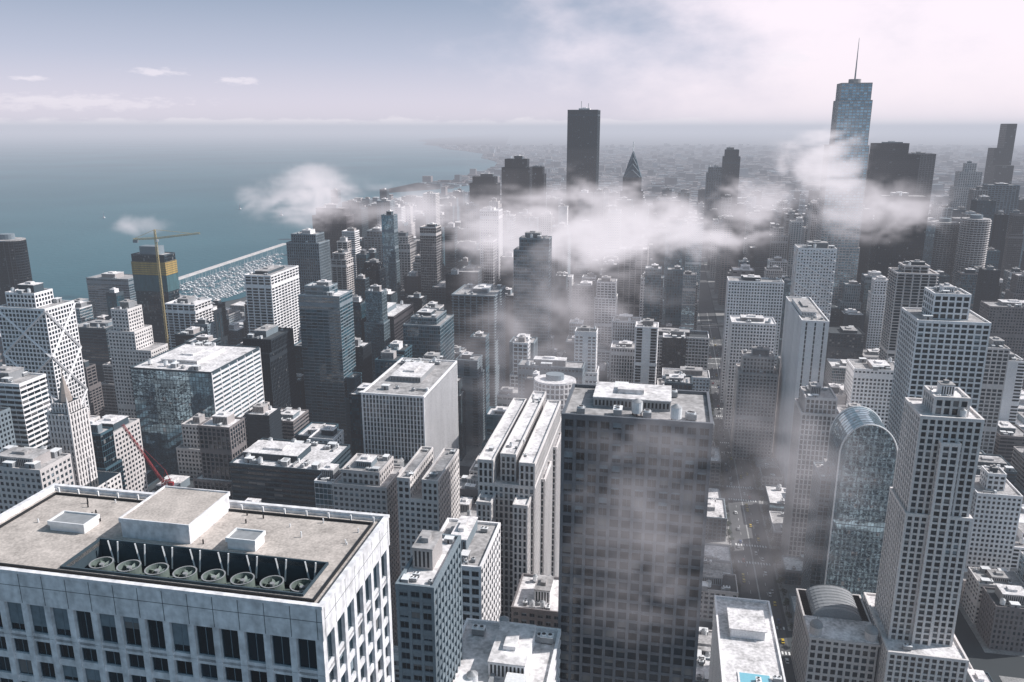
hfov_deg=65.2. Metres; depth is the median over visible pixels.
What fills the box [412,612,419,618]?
window
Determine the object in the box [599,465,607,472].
window
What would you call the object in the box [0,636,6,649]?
window
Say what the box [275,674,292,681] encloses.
window
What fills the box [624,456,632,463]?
window
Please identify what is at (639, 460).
window
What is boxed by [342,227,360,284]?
city building
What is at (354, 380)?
city building
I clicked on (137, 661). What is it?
window
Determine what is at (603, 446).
window
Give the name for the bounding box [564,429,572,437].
window
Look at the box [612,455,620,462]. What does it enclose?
window
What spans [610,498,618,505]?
window
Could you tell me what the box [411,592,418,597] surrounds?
window
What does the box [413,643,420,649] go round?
window
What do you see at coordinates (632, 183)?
pointed tower
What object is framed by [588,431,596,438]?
window
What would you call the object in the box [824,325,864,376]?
city building
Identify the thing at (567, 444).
window
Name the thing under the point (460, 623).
lower windows
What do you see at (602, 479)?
window
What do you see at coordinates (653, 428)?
window
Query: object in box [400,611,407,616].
window
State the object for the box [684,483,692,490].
window
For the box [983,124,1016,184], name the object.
setback tower
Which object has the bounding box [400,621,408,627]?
window
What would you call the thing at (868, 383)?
office tower
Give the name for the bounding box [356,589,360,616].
window
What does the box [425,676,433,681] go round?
window
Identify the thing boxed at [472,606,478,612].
window
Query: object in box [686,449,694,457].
window
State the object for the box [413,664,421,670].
window
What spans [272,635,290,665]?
window
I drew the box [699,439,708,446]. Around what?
window
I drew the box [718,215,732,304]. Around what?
city building
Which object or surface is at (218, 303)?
city building
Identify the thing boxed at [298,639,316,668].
window
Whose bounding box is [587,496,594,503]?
window
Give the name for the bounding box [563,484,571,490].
window
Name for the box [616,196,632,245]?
city building
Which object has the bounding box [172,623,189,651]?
window
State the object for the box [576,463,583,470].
window
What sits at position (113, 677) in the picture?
window
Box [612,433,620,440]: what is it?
window
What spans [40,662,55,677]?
window
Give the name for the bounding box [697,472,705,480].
window
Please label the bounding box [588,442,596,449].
window
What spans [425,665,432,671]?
window
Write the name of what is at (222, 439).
city building
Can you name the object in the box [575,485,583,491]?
window
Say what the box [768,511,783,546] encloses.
city building
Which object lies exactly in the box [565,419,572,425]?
window
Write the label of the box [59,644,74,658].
window
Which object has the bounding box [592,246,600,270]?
city building
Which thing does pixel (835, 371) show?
city building
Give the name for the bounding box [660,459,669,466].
window
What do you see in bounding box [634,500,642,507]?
window
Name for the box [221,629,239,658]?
window
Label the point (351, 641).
window
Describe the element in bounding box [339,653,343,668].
window
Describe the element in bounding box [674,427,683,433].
window
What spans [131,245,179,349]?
unfinished tower
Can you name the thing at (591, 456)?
window
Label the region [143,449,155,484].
city building
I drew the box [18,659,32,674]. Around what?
window
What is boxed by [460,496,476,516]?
city building
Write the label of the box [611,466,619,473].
window
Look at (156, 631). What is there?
window
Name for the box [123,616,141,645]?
window
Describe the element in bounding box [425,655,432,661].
window
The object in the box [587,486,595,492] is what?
window
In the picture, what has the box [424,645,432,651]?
window
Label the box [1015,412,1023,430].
city building
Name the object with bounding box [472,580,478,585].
window
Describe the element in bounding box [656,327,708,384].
office block
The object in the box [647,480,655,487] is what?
window
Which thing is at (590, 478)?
window
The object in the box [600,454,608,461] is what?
window
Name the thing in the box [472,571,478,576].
window
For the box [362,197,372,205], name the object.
city building
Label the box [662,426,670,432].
window
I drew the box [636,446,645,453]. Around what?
window
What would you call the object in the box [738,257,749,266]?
city building
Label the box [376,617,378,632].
window
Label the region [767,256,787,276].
city building
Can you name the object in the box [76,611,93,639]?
window
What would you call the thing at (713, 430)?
city building
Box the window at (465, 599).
[463,596,469,602]
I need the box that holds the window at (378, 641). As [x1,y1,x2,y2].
[377,637,379,652]
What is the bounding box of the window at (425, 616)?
[423,613,431,619]
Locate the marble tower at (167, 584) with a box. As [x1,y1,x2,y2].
[0,483,394,681]
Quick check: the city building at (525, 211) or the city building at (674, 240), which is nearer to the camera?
the city building at (674, 240)
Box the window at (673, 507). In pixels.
[670,503,678,510]
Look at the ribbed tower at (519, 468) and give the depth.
378.74 m
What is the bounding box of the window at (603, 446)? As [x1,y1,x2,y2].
[600,443,608,450]
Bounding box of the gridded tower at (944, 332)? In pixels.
[886,282,991,446]
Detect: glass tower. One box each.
[403,308,454,359]
[513,231,551,355]
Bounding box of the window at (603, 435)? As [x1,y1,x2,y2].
[600,432,608,439]
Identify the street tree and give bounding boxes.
[755,480,761,487]
[764,522,770,533]
[782,597,788,609]
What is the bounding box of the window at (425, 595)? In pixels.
[423,593,430,598]
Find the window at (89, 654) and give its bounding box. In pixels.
[82,647,97,661]
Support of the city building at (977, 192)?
on the pavement
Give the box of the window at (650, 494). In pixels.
[646,490,655,497]
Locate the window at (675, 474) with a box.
[672,471,680,478]
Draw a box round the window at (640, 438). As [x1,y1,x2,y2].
[637,434,645,442]
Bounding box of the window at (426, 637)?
[424,634,431,640]
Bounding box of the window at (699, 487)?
[696,484,705,491]
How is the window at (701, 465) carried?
in the granite tower at (635, 473)
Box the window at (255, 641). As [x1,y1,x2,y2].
[246,632,265,662]
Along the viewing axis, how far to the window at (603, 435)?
250.18 m
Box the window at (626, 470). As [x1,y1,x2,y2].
[623,467,631,474]
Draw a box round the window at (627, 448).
[624,445,632,452]
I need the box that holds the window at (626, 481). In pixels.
[623,478,631,485]
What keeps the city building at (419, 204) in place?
on the pavement
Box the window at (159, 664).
[152,657,168,671]
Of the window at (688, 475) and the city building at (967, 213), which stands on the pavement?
the city building at (967, 213)
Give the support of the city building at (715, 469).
on the pavement
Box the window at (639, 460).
[636,457,644,464]
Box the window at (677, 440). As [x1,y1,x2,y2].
[674,437,682,444]
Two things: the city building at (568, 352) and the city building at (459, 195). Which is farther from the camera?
the city building at (459, 195)
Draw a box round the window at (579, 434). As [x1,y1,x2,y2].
[576,430,584,437]
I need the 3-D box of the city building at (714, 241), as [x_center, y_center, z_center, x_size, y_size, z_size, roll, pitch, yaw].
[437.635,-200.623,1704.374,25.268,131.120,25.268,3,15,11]
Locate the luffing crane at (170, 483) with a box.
[121,425,173,486]
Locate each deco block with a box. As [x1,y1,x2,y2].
[332,453,402,644]
[397,446,459,572]
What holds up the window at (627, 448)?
in the granite tower at (635, 473)
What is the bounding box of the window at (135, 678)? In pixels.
[131,675,146,681]
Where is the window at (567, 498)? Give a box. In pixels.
[563,494,571,501]
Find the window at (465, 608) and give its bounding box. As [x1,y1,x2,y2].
[463,605,469,611]
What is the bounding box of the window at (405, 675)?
[403,673,410,678]
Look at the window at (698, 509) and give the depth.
250.30 m
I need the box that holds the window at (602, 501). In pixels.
[598,497,606,504]
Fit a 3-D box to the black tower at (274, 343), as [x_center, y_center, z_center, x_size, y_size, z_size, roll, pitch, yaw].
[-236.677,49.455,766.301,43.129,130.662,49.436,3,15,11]
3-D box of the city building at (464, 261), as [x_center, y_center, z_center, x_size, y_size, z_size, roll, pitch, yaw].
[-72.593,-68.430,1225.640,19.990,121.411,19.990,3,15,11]
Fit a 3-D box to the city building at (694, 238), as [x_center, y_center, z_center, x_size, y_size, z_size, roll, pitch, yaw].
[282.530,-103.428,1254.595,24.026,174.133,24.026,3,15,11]
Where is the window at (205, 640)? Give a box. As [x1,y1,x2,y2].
[196,626,214,655]
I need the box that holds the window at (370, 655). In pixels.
[369,651,371,666]
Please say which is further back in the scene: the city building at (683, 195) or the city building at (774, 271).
the city building at (683, 195)
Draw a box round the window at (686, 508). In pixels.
[682,504,691,511]
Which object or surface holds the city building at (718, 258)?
on the pavement
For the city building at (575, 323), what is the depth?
945.59 m
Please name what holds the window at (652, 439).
in the granite tower at (635, 473)
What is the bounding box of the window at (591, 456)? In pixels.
[588,453,595,460]
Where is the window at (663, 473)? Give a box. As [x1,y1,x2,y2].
[660,470,668,477]
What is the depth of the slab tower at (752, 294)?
899.53 m
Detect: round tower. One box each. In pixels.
[0,233,32,304]
[534,372,575,412]
[930,218,958,282]
[951,214,991,285]
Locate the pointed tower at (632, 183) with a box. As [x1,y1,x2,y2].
[620,141,642,243]
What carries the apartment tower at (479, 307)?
on the pavement
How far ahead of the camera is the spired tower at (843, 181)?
1086.16 m
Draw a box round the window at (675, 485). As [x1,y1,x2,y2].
[671,482,680,489]
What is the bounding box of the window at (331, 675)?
[329,667,333,681]
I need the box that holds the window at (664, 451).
[661,447,669,455]
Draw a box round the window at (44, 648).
[36,641,51,655]
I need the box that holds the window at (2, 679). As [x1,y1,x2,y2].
[0,678,12,681]
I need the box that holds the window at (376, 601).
[375,597,377,611]
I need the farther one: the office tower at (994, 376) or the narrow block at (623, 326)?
the narrow block at (623, 326)
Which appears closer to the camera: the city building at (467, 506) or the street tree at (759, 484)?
the city building at (467, 506)
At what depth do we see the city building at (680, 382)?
598.53 m
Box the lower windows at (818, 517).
[802,497,826,588]
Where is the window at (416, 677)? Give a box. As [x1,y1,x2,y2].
[414,674,421,680]
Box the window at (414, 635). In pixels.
[412,633,420,639]
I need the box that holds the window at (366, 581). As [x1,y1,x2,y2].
[365,577,368,602]
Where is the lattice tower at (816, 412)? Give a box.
[780,381,839,556]
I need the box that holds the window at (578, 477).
[575,474,583,481]
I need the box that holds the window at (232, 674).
[225,667,242,681]
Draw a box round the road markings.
[706,315,789,654]
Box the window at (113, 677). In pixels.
[108,672,123,681]
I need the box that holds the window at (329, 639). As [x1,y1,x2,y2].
[327,632,332,661]
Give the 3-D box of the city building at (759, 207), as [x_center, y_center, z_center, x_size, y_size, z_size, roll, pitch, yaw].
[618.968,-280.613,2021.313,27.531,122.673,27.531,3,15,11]
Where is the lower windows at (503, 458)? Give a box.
[478,450,554,621]
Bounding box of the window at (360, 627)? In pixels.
[358,624,361,637]
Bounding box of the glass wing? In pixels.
[801,458,830,588]
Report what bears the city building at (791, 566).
on the pavement
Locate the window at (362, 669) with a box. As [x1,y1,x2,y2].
[361,665,363,681]
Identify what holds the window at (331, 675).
in the marble tower at (167, 584)
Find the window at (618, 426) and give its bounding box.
[613,423,621,429]
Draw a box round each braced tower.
[0,281,89,411]
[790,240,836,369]
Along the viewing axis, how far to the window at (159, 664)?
88.92 m
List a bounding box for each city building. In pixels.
[0,407,16,451]
[74,298,96,318]
[75,301,93,322]
[82,359,104,418]
[88,410,99,421]
[90,420,125,489]
[95,315,108,318]
[101,358,117,414]
[105,287,123,319]
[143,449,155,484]
[148,475,193,492]
[175,326,205,346]
[176,413,207,478]
[185,334,221,344]
[192,317,216,336]
[193,411,246,499]
[211,299,229,344]
[212,306,227,344]
[225,308,240,326]
[228,322,243,344]
[230,301,244,312]
[235,319,245,324]
[240,312,245,318]
[243,303,248,336]
[245,403,283,446]
[245,498,260,501]
[281,407,308,439]
[294,341,303,373]
[295,422,338,440]
[296,373,305,408]
[308,426,343,443]
[314,463,340,508]
[330,188,340,206]
[336,236,354,289]
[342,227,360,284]
[344,372,361,452]
[349,383,370,456]
[352,295,365,340]
[354,249,369,293]
[355,274,369,298]
[355,337,372,382]
[359,237,363,249]
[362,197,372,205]
[364,284,390,381]
[366,202,376,228]
[367,248,378,258]
[375,349,403,378]
[376,198,394,225]
[379,188,388,199]
[381,210,400,302]
[383,340,412,357]
[385,288,397,302]
[390,455,409,468]
[393,645,399,681]
[395,203,405,221]
[398,200,407,205]
[398,220,407,231]
[401,195,422,202]
[401,289,404,302]
[404,271,421,302]
[405,204,414,235]
[405,292,426,313]
[415,212,428,238]
[416,197,422,210]
[420,222,441,302]
[421,351,445,359]
[422,301,443,309]
[423,191,439,224]
[437,224,444,279]
[439,197,448,204]
[440,212,444,226]
[443,222,458,277]
[444,202,457,240]
[445,268,462,313]
[449,196,459,220]
[453,190,464,219]
[454,345,466,358]
[455,351,484,446]
[457,226,465,241]
[457,375,465,460]
[458,257,470,268]
[459,474,477,500]
[460,202,466,227]
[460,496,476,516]
[466,202,478,241]
[469,453,480,473]
[470,331,489,423]
[480,206,502,279]
[481,406,507,449]
[483,235,496,284]
[489,197,499,208]
[497,251,512,291]
[497,386,517,406]
[503,210,515,254]
[505,287,512,337]
[505,295,512,386]
[509,333,537,386]
[510,335,529,387]
[516,209,531,246]
[520,213,534,236]
[524,370,539,401]
[535,217,538,231]
[540,210,552,235]
[546,196,559,223]
[551,188,565,196]
[551,271,569,350]
[551,335,556,356]
[554,348,563,356]
[558,203,568,224]
[562,335,574,360]
[564,271,573,321]
[567,317,583,337]
[570,230,576,281]
[570,243,572,273]
[572,281,595,327]
[574,325,598,384]
[576,219,592,281]
[577,189,592,260]
[582,272,596,294]
[589,259,599,291]
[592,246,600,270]
[593,189,604,268]
[594,275,617,343]
[597,342,610,381]
[597,361,607,381]
[602,187,608,206]
[602,259,618,315]
[603,205,609,237]
[603,255,618,261]
[604,205,621,256]
[609,191,618,198]
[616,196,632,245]
[631,206,633,245]
[633,213,635,243]
[633,318,658,384]
[639,272,644,320]
[642,205,646,226]
[643,263,661,321]
[649,212,661,242]
[649,223,665,275]
[659,276,663,327]
[660,328,686,377]
[662,187,671,197]
[662,323,680,327]
[663,215,683,324]
[664,265,683,324]
[664,374,692,389]
[677,189,689,217]
[681,270,696,329]
[682,220,688,269]
[684,216,698,221]
[684,219,702,329]
[694,282,697,329]
[695,656,709,681]
[697,188,704,216]
[697,627,711,657]
[698,201,703,217]
[700,569,737,618]
[703,559,732,573]
[704,543,731,561]
[705,497,726,541]
[706,208,717,258]
[707,247,710,269]
[708,487,720,497]
[709,216,720,277]
[709,447,720,483]
[712,415,714,440]
[714,215,728,293]
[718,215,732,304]
[719,194,731,215]
[729,202,746,271]
[731,264,754,276]
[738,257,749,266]
[743,236,746,257]
[744,201,751,214]
[744,213,748,237]
[745,210,759,257]
[746,194,755,211]
[747,246,754,266]
[751,190,761,204]
[752,205,763,211]
[753,207,770,277]
[754,457,778,475]
[758,466,782,487]
[763,484,785,519]
[764,265,782,277]
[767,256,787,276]
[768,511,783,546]
[770,209,775,222]
[774,208,784,226]
[774,355,780,423]
[776,200,787,209]
[778,275,790,352]
[779,208,797,226]
[781,554,803,585]
[783,210,800,235]
[786,194,792,202]
[786,217,803,277]
[788,593,796,626]
[790,198,798,209]
[794,190,800,208]
[797,193,805,215]
[800,200,814,243]
[806,198,818,243]
[807,188,819,211]
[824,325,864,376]
[825,358,846,383]
[826,383,845,404]
[829,304,839,325]
[836,383,843,389]
[837,280,860,322]
[837,402,860,411]
[838,308,864,331]
[859,270,882,332]
[862,348,879,359]
[863,275,887,348]
[866,218,873,272]
[922,220,935,264]
[930,195,948,204]
[930,201,946,219]
[934,270,949,285]
[937,204,952,219]
[951,210,977,281]
[952,206,965,216]
[955,268,977,310]
[959,568,967,602]
[962,566,1023,623]
[966,186,988,210]
[966,669,993,681]
[970,195,996,247]
[972,265,1000,314]
[972,266,983,279]
[976,454,1017,485]
[976,584,1023,652]
[984,247,999,268]
[989,210,1008,269]
[993,421,1023,461]
[999,278,1002,298]
[999,351,1023,423]
[1000,210,1023,278]
[1000,267,1022,298]
[1001,277,1010,298]
[1004,271,1023,299]
[1011,446,1023,488]
[1011,522,1023,567]
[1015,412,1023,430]
[1017,196,1023,212]
[1017,551,1023,581]
[1018,228,1023,267]
[1018,389,1023,411]
[1019,505,1023,522]
[1020,250,1023,270]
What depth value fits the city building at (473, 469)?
649.16 m
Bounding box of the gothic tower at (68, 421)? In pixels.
[46,367,122,489]
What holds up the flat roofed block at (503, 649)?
on the pavement
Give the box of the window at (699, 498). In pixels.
[695,494,704,502]
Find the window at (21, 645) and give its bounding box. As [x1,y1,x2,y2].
[14,638,28,652]
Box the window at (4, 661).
[0,656,10,671]
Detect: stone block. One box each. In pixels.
[0,445,74,513]
[95,414,148,491]
[730,346,777,459]
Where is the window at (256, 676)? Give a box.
[250,670,266,681]
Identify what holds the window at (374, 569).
in the marble tower at (167, 584)
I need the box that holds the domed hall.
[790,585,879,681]
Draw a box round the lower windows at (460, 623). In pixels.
[440,623,460,681]
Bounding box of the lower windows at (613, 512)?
[560,435,702,681]
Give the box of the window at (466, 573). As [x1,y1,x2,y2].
[462,570,468,575]
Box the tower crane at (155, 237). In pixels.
[133,229,199,349]
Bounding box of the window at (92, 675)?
[85,668,100,681]
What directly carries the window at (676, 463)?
in the granite tower at (635, 473)
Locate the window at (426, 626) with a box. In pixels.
[424,624,431,630]
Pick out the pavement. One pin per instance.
(472, 453)
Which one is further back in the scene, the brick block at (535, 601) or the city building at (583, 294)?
the city building at (583, 294)
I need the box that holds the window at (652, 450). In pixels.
[649,447,657,454]
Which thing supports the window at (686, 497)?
in the granite tower at (635, 473)
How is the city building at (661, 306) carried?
on the pavement
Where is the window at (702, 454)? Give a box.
[698,450,707,457]
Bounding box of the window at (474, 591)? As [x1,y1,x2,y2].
[472,589,478,594]
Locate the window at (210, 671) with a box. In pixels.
[200,663,217,678]
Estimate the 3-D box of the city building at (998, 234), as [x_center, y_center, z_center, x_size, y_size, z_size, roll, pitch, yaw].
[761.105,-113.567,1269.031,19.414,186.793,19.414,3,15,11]
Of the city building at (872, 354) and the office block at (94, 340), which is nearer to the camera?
the office block at (94, 340)
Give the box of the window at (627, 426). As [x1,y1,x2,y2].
[625,423,633,430]
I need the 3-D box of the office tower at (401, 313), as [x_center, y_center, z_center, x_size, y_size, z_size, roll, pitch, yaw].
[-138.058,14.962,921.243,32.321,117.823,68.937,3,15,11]
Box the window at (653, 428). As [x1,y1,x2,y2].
[650,425,658,431]
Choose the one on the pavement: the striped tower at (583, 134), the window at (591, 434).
the striped tower at (583, 134)
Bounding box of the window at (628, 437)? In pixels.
[625,434,633,441]
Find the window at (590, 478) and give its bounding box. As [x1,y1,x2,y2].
[587,475,595,482]
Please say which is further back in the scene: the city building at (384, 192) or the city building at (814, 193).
the city building at (384, 192)
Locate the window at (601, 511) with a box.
[598,508,606,515]
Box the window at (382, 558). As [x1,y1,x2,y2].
[381,554,384,578]
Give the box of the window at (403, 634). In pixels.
[401,632,408,637]
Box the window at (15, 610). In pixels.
[7,602,25,630]
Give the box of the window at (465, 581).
[463,579,468,584]
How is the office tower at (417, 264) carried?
on the pavement
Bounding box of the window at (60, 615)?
[53,608,70,636]
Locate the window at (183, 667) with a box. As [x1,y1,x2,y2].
[176,660,192,674]
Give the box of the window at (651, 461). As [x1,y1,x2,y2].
[648,458,656,465]
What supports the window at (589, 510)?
in the granite tower at (635, 473)
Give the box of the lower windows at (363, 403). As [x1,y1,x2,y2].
[363,403,423,459]
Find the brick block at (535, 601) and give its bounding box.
[511,573,558,627]
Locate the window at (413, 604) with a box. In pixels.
[411,601,419,607]
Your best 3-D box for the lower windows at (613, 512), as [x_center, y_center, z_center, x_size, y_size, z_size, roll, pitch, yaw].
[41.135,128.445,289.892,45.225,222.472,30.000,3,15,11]
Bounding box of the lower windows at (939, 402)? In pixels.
[881,399,980,681]
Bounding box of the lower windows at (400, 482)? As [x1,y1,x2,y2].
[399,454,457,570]
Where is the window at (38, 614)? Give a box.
[30,605,47,633]
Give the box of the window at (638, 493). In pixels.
[634,489,642,496]
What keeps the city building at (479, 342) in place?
on the pavement
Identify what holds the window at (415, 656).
in the office block at (428, 585)
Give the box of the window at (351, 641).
[349,637,352,651]
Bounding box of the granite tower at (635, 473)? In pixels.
[558,381,712,681]
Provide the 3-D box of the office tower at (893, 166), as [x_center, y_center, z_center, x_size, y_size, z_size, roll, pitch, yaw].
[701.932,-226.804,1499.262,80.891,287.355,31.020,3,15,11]
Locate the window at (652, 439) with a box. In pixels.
[649,435,657,443]
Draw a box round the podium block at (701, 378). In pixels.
[662,365,709,390]
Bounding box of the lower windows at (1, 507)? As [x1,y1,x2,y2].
[0,500,17,512]
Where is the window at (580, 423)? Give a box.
[577,420,584,426]
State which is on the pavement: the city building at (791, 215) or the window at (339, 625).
the city building at (791, 215)
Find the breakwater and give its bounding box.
[178,243,285,279]
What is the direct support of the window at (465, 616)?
in the office block at (481, 564)
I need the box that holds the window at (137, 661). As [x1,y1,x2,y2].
[128,654,144,668]
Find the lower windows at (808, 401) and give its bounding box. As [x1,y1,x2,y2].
[789,400,835,556]
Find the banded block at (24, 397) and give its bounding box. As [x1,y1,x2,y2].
[0,366,51,449]
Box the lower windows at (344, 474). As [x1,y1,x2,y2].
[343,460,400,638]
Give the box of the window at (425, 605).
[423,603,430,609]
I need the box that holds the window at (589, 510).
[586,507,594,514]
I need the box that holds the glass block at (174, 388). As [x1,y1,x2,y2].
[130,342,264,478]
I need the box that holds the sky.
[0,0,1023,130]
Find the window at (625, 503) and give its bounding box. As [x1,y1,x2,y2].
[622,499,630,506]
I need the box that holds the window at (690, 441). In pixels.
[686,438,695,445]
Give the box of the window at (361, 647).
[359,643,362,659]
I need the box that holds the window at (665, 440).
[661,436,670,443]
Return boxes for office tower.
[164,295,213,348]
[312,203,353,281]
[331,249,354,293]
[342,199,368,236]
[362,258,385,288]
[364,227,382,259]
[387,300,413,343]
[398,231,416,289]
[412,254,420,273]
[414,239,419,253]
[457,240,479,265]
[469,173,499,224]
[502,155,531,243]
[532,165,545,231]
[549,222,570,334]
[647,197,684,246]
[702,164,721,254]
[719,147,740,215]
[769,223,788,258]
[844,357,894,426]
[856,205,873,282]
[863,141,919,214]
[868,191,930,278]
[877,259,939,361]
[908,152,935,212]
[948,160,982,208]
[965,464,1022,569]
[977,336,1009,454]
[979,299,1023,388]
[982,182,1019,231]
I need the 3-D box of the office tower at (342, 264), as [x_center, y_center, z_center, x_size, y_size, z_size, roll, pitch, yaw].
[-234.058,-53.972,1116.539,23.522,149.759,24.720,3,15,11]
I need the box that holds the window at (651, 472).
[647,469,656,476]
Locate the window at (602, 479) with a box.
[599,476,607,483]
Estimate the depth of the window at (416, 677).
222.57 m
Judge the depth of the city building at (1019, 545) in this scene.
582.45 m
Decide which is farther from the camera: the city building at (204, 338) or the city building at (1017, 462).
the city building at (204, 338)
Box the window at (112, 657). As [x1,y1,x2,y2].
[105,651,120,664]
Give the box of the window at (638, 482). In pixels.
[635,479,643,486]
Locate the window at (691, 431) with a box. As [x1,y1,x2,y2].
[687,428,696,434]
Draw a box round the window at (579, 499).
[575,495,582,502]
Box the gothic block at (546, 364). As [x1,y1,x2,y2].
[518,356,584,397]
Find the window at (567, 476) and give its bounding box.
[564,473,571,480]
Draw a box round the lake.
[0,131,511,301]
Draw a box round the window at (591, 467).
[587,464,595,471]
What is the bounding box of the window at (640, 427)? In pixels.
[637,424,645,431]
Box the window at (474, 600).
[472,597,478,603]
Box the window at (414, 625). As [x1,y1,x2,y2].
[412,622,419,628]
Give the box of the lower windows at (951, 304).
[887,290,984,444]
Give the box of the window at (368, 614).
[367,610,369,624]
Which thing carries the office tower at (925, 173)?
on the pavement
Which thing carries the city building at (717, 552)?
on the pavement
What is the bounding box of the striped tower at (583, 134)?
[566,101,600,248]
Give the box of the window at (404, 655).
[402,652,409,658]
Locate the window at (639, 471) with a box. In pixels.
[635,468,643,475]
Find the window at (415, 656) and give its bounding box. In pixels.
[413,654,420,660]
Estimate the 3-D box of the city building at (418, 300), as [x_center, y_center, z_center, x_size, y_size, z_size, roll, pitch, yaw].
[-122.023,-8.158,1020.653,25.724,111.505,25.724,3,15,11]
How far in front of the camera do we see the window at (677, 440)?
246.00 m
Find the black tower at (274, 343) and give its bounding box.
[239,324,298,408]
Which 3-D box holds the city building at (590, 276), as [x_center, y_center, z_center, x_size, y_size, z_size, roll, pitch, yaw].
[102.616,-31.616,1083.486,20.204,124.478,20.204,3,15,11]
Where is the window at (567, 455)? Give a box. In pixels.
[564,451,572,458]
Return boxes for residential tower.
[107,299,167,417]
[863,379,984,681]
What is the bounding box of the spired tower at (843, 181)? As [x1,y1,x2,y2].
[815,43,872,303]
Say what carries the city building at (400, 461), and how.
on the pavement
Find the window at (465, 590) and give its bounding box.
[463,588,468,593]
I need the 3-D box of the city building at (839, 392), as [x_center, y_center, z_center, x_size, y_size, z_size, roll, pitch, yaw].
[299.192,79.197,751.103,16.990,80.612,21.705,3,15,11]
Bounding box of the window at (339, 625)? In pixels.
[337,617,342,644]
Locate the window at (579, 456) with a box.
[576,452,584,459]
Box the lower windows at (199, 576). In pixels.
[115,566,387,681]
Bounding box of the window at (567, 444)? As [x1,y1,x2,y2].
[564,440,572,447]
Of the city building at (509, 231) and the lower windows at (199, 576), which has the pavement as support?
the city building at (509, 231)
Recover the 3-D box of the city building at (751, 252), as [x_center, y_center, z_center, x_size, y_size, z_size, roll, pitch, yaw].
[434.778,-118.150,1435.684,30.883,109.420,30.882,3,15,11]
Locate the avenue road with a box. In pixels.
[699,256,795,681]
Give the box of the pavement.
[2,235,1023,681]
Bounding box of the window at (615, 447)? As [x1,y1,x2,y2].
[612,444,620,451]
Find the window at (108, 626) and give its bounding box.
[99,613,117,642]
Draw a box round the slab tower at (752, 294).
[719,274,783,402]
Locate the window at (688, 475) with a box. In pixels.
[684,472,693,479]
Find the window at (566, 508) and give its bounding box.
[563,505,571,511]
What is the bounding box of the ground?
[4,131,1023,681]
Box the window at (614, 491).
[610,487,618,494]
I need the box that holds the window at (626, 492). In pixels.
[622,488,630,495]
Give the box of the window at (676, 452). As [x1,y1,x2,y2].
[673,448,682,456]
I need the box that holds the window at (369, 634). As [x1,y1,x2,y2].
[368,629,370,645]
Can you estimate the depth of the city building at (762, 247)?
1370.89 m
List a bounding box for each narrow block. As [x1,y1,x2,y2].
[610,340,634,382]
[612,314,640,341]
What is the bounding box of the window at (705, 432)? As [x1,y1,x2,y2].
[700,428,708,435]
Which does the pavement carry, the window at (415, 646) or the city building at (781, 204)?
the city building at (781, 204)
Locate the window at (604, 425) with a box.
[601,422,609,428]
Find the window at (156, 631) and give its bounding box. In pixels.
[147,620,165,648]
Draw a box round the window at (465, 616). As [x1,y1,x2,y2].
[463,614,469,619]
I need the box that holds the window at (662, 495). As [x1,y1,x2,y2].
[659,491,667,498]
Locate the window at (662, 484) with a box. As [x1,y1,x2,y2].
[659,481,667,488]
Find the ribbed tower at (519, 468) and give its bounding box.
[476,391,560,621]
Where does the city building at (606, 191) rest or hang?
on the pavement
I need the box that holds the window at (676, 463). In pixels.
[673,459,681,467]
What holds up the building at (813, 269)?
on the pavement
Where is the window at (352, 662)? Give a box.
[350,658,354,674]
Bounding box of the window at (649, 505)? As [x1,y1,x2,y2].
[646,501,654,508]
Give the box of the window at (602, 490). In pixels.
[599,486,606,493]
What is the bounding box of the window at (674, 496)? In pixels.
[671,492,679,500]
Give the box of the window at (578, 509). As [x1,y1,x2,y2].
[575,506,582,513]
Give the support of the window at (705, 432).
in the granite tower at (635, 473)
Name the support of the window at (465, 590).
in the office block at (481, 564)
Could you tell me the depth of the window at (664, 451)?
247.63 m
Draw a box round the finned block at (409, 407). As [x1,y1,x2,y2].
[361,357,458,460]
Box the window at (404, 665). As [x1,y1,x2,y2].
[402,662,409,668]
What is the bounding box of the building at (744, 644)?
[708,595,785,681]
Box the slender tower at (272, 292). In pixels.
[244,264,300,343]
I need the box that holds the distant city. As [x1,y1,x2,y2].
[0,143,1023,390]
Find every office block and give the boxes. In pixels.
[77,319,112,382]
[86,271,136,316]
[395,530,462,681]
[432,265,483,309]
[440,515,500,624]
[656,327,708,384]
[722,314,775,428]
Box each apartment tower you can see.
[286,228,331,292]
[451,283,505,406]
[618,244,648,316]
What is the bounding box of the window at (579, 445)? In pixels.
[576,441,584,448]
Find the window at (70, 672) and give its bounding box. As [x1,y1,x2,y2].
[62,665,78,681]
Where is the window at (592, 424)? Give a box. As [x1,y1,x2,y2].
[589,421,596,427]
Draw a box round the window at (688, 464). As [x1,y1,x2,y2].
[685,460,693,468]
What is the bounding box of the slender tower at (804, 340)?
[772,296,829,485]
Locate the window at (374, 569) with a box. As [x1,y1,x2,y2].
[373,566,376,590]
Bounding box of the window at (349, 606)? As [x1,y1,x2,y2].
[347,602,351,630]
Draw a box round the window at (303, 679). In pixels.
[301,677,317,681]
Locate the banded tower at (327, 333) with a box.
[298,279,356,443]
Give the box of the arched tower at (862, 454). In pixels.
[819,406,897,599]
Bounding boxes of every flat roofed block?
[229,437,350,507]
[453,616,560,681]
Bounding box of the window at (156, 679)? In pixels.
[155,678,169,681]
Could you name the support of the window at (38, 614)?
in the marble tower at (167, 584)
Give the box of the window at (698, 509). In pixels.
[695,505,703,512]
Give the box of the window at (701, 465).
[697,461,706,469]
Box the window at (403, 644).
[401,642,409,648]
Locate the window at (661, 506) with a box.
[658,502,666,509]
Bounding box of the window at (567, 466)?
[564,462,571,469]
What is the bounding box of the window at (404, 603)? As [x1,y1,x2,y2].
[400,600,407,606]
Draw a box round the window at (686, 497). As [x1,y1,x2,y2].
[683,493,691,501]
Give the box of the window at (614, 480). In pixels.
[611,477,619,484]
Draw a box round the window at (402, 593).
[399,590,407,595]

